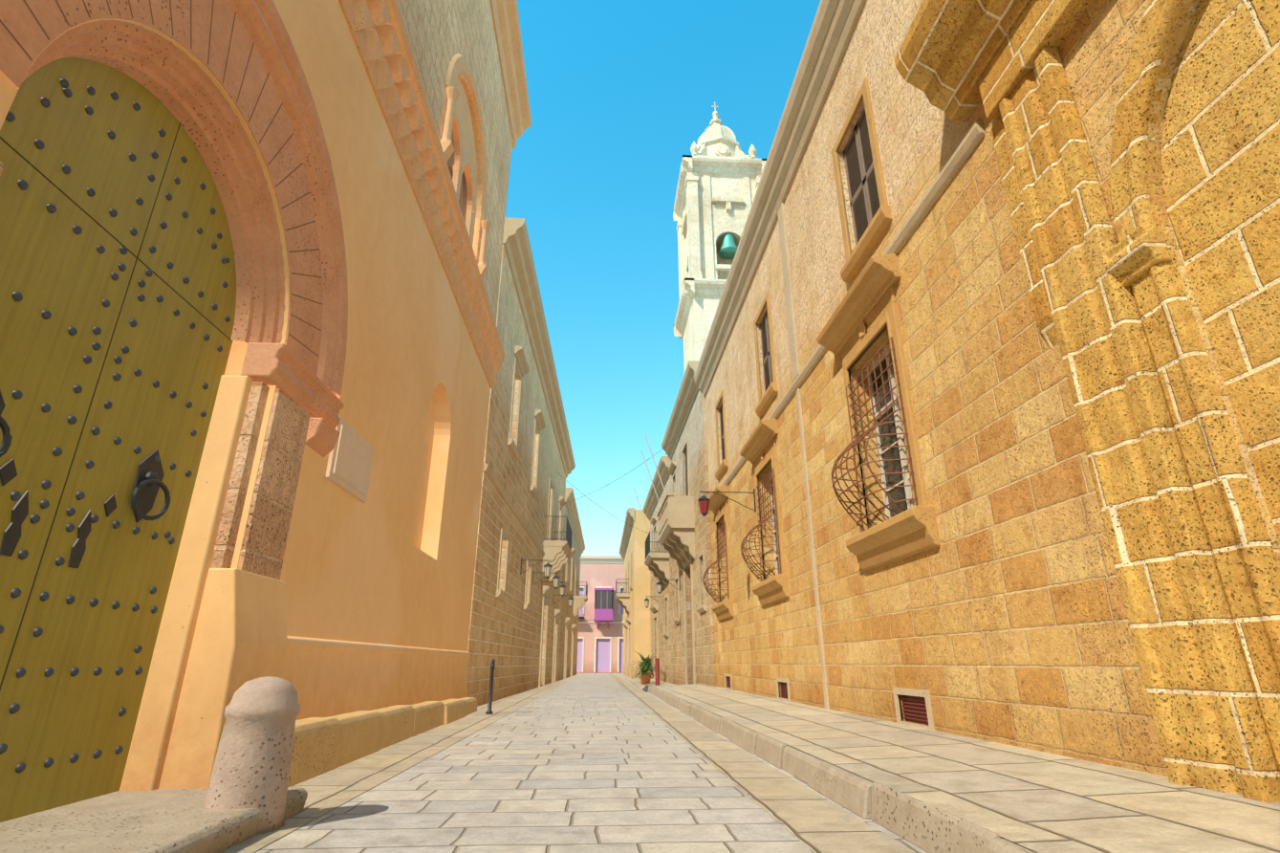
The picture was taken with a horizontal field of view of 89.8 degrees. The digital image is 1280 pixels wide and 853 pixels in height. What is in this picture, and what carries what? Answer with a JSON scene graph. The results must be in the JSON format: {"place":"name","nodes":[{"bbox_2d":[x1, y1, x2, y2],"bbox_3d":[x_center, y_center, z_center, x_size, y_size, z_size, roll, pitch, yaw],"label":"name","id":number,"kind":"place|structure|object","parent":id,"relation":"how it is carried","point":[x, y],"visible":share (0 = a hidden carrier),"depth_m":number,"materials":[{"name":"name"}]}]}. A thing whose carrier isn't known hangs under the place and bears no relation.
{"place":"outdoors","nodes":[
{"label":"outdoors","id":0,"kind":"place"},
{"bbox_2d":[253,672,1038,852],"bbox_3d":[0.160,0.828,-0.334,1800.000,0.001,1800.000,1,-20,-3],"label":"ground","id":1,"kind":"structure","parent":0,"point":[592,763],"depth_m":4.52,"materials":[{"name":"beige stone"}]},
{"bbox_2d":[0,786,307,852],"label":"doorstep","id":2,"kind":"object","parent":1,"relation":"on","point":[171,820],"depth_m":3.21,"materials":[{"name":"beige stone"}]},
{"bbox_2d":[0,0,531,786],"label":"facade","id":3,"kind":"structure","parent":1,"relation":"on","point":[379,566],"depth_m":7.84,"materials":[{"name":"orange paint"}]},
{"bbox_2d":[0,57,236,822],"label":"door leaves","id":4,"kind":"object","parent":3,"relation":"in","point":[118,288],"visible":1,"depth_m":3.74,"materials":[{"name":"yellow wood"}]},
{"bbox_2d":[0,173,287,790],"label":"door surround","id":5,"kind":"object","parent":3,"relation":"attached to","point":[222,638],"depth_m":4.41,"materials":[{"name":"beige stone"}]},
{"bbox_2d":[0,161,310,579],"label":"door jamb","id":6,"kind":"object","parent":3,"relation":"attached to","point":[268,528],"depth_m":5.04,"materials":[{"name":"brown stone"}]},
{"bbox_2d":[0,0,347,398],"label":"door arch mouldings","id":7,"kind":"structure","parent":3,"relation":"attached to","point":[178,83],"depth_m":4.89,"materials":[{"name":"orange stone"}]},
{"bbox_2d":[0,0,322,356],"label":"arch joints","id":8,"kind":"object","parent":7,"relation":"attached to","point":[15,39],"depth_m":4.53,"materials":[{"name":"brown stone"}]},
{"bbox_2d":[240,342,344,456],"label":"impost molding","id":9,"kind":"structure","parent":3,"relation":"attached to","point":[284,367],"depth_m":5.49,"materials":[{"name":"stone"}]},
{"bbox_2d":[397,0,512,324],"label":"building wall","id":10,"kind":"structure","parent":3,"relation":"attached to","point":[442,33],"depth_m":12.97,"materials":[{"name":"stone"}]},
{"bbox_2d":[466,216,575,706],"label":"house wall","id":11,"kind":"structure","parent":1,"relation":"on","point":[515,615],"depth_m":19.20,"materials":[{"name":"stone"}]},
{"bbox_2d":[520,557,552,578],"bbox_3d":[-3.221,4.414,20.009,0.980,0.650,0.242,1,-20,-3],"label":"wall lantern","id":12,"kind":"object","parent":11,"relation":"attached to","point":[548,566],"depth_m":19.97,"materials":[{"name":"glass"}]},
{"bbox_2d":[532,571,560,588],"bbox_3d":[-3.327,5.449,22.824,0.980,0.650,0.242,1,-20,-3],"label":"wall lantern","id":13,"kind":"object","parent":11,"relation":"attached to","point":[555,580],"depth_m":22.76,"materials":[{"name":"glass"}]},
{"bbox_2d":[541,580,565,596],"bbox_3d":[-3.426,6.416,25.451,0.980,0.650,0.242,1,-20,-3],"label":"wall lantern","id":14,"kind":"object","parent":11,"relation":"attached to","point":[562,586],"depth_m":25.41,"materials":[{"name":"glass"}]},
{"bbox_2d":[552,594,573,607],"bbox_3d":[-3.611,8.211,30.330,0.980,0.650,0.242,1,-20,-3],"label":"wall lantern","id":15,"kind":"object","parent":11,"relation":"attached to","point":[571,599],"depth_m":30.28,"materials":[{"name":"glass"}]},
{"bbox_2d":[219,673,916,852],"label":"street gutter stones","id":16,"kind":"object","parent":1,"relation":"on","point":[813,820],"visible":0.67,"depth_m":5.11,"materials":[{"name":"beige stone"}]},
{"bbox_2d":[203,675,300,834],"bbox_3d":[-2.276,1.914,3.803,0.440,0.810,0.440,1,-20,-3],"label":"stone bollard","id":17,"kind":"object","parent":16,"relation":"on","point":[251,767],"visible":0.9,"depth_m":3.68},
{"bbox_2d":[485,658,495,714],"bbox_3d":[-2.798,4.872,12.075,0.120,0.970,0.114,1,-20,-3],"label":"iron bollard","id":18,"kind":"object","parent":16,"relation":"on","point":[492,667],"visible":1,"depth_m":12.04,"materials":[{"name":"black metal"}]},
{"bbox_2d":[558,487,587,680],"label":"house wall","id":19,"kind":"structure","parent":1,"relation":"on","point":[568,636],"depth_m":42.57,"materials":[{"name":"beige stone"}]},
{"bbox_2d":[576,554,624,672],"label":"pink building","id":20,"kind":"structure","parent":1,"relation":"on","point":[600,634],"depth_m":60.06,"materials":[{"name":"paint"}]},
{"bbox_2d":[614,507,634,677],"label":"building","id":21,"kind":"structure","parent":1,"relation":"on","point":[625,599],"depth_m":44.49,"materials":[{"name":"paint"}]},
{"bbox_2d":[642,685,665,692],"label":"pavement ramp","id":22,"kind":"structure","parent":1,"relation":"on","point":[645,688],"depth_m":20.91,"materials":[{"name":"grey stone"}]},
{"bbox_2d":[654,657,659,685],"bbox_3d":[0.621,8.795,22.867,0.280,1.060,1.166,1,-20,-3],"label":"bollard","id":23,"kind":"object","parent":22,"relation":"on","point":[657,672],"visible":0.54,"depth_m":22.60,"materials":[{"name":"red paint"}]},
{"bbox_2d":[642,455,674,683],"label":"house wall","id":24,"kind":"structure","parent":1,"relation":"on","point":[659,561],"depth_m":31.85,"materials":[{"name":"beige stone"}]},
{"bbox_2d":[633,509,650,677],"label":"building","id":25,"kind":"structure","parent":24,"relation":"attached to","point":[641,611],"depth_m":38.94,"materials":[{"name":"paint"}]},
{"bbox_2d":[644,595,663,607],"bbox_3d":[0.686,8.727,32.023,0.980,0.650,0.242,1,-20,-3],"label":"wall lantern","id":26,"kind":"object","parent":24,"relation":"attached to","point":[646,600],"depth_m":31.92,"materials":[{"name":"glass"}]},
{"bbox_2d":[656,360,715,686],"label":"house wall","id":27,"kind":"structure","parent":1,"relation":"on","point":[684,539],"depth_m":23.09,"materials":[{"name":"beige stone"}]},
{"bbox_2d":[561,442,670,535],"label":"overhead cables","id":28,"kind":"object","parent":27,"relation":"attached to","point":[610,483],"visible":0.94,"depth_m":31.71,"materials":[{"name":"metal"}]},
{"bbox_2d":[633,433,666,533],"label":"flag poles","id":29,"kind":"object","parent":27,"relation":"on","point":[651,480],"visible":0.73,"depth_m":25.92,"materials":[{"name":"white metal"}]},
{"bbox_2d":[655,577,680,593],"bbox_3d":[1.117,6.315,25.466,0.980,0.650,0.242,1,-20,-3],"label":"wall lantern","id":30,"kind":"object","parent":27,"relation":"attached to","point":[659,585],"depth_m":25.37,"materials":[{"name":"glass"}]},
{"bbox_2d":[672,101,766,371],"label":"bell tower","id":31,"kind":"structure","parent":1,"relation":"on","point":[721,172],"depth_m":39.60,"materials":[{"name":"beige stone"}]},
{"bbox_2d":[647,685,1035,852],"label":"kerb","id":32,"kind":"structure","parent":1,"relation":"on","point":[925,827],"depth_m":3.93,"materials":[{"name":"stone"}]},
{"bbox_2d":[694,0,1279,802],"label":"stone building","id":33,"kind":"structure","parent":1,"relation":"on","point":[987,377],"depth_m":5.30,"materials":[{"name":"stone"}]},
{"bbox_2d":[697,488,756,516],"bbox_3d":[1.943,1.712,14.404,1.305,0.650,0.242,1,-20,-3],"label":"red lantern","id":34,"kind":"object","parent":33,"relation":"attached to","point":[704,501],"depth_m":14.35,"materials":[{"name":"metal"}]},
{"bbox_2d":[625,677,675,689],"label":"pavement","id":35,"kind":"structure","parent":0,"point":[636,682],"depth_m":28.10,"materials":[{"name":"beige stone"}]},
{"bbox_2d":[631,663,655,684],"bbox_3d":[0.208,10.279,26.770,1.252,0.869,1.308,1,-20,-3],"label":"potted plant","id":36,"kind":"object","parent":35,"relation":"on","point":[643,677],"visible":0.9,"depth_m":26.57,"materials":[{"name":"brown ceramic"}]},
{"bbox_2d":[632,654,660,683],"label":"plant leaves","id":37,"kind":"object","parent":35,"relation":"on","point":[645,662],"visible":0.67,"depth_m":28.02,"materials":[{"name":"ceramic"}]},
{"bbox_2d":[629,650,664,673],"bbox_3d":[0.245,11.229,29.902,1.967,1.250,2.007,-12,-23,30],"label":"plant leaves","id":38,"kind":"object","parent":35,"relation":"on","point":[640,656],"visible":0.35,"depth_m":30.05,"materials":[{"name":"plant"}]},
{"bbox_2d":[505,0,820,555],"label":"sky","id":39,"kind":"structure","parent":0,"point":[618,91],"materials":[{"name":"blue"}]},
{"bbox_2d":[651,683,1279,852],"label":"pavement","id":40,"kind":"structure","parent":0,"point":[1038,801],"depth_m":3.70,"materials":[{"name":"beige stone"}]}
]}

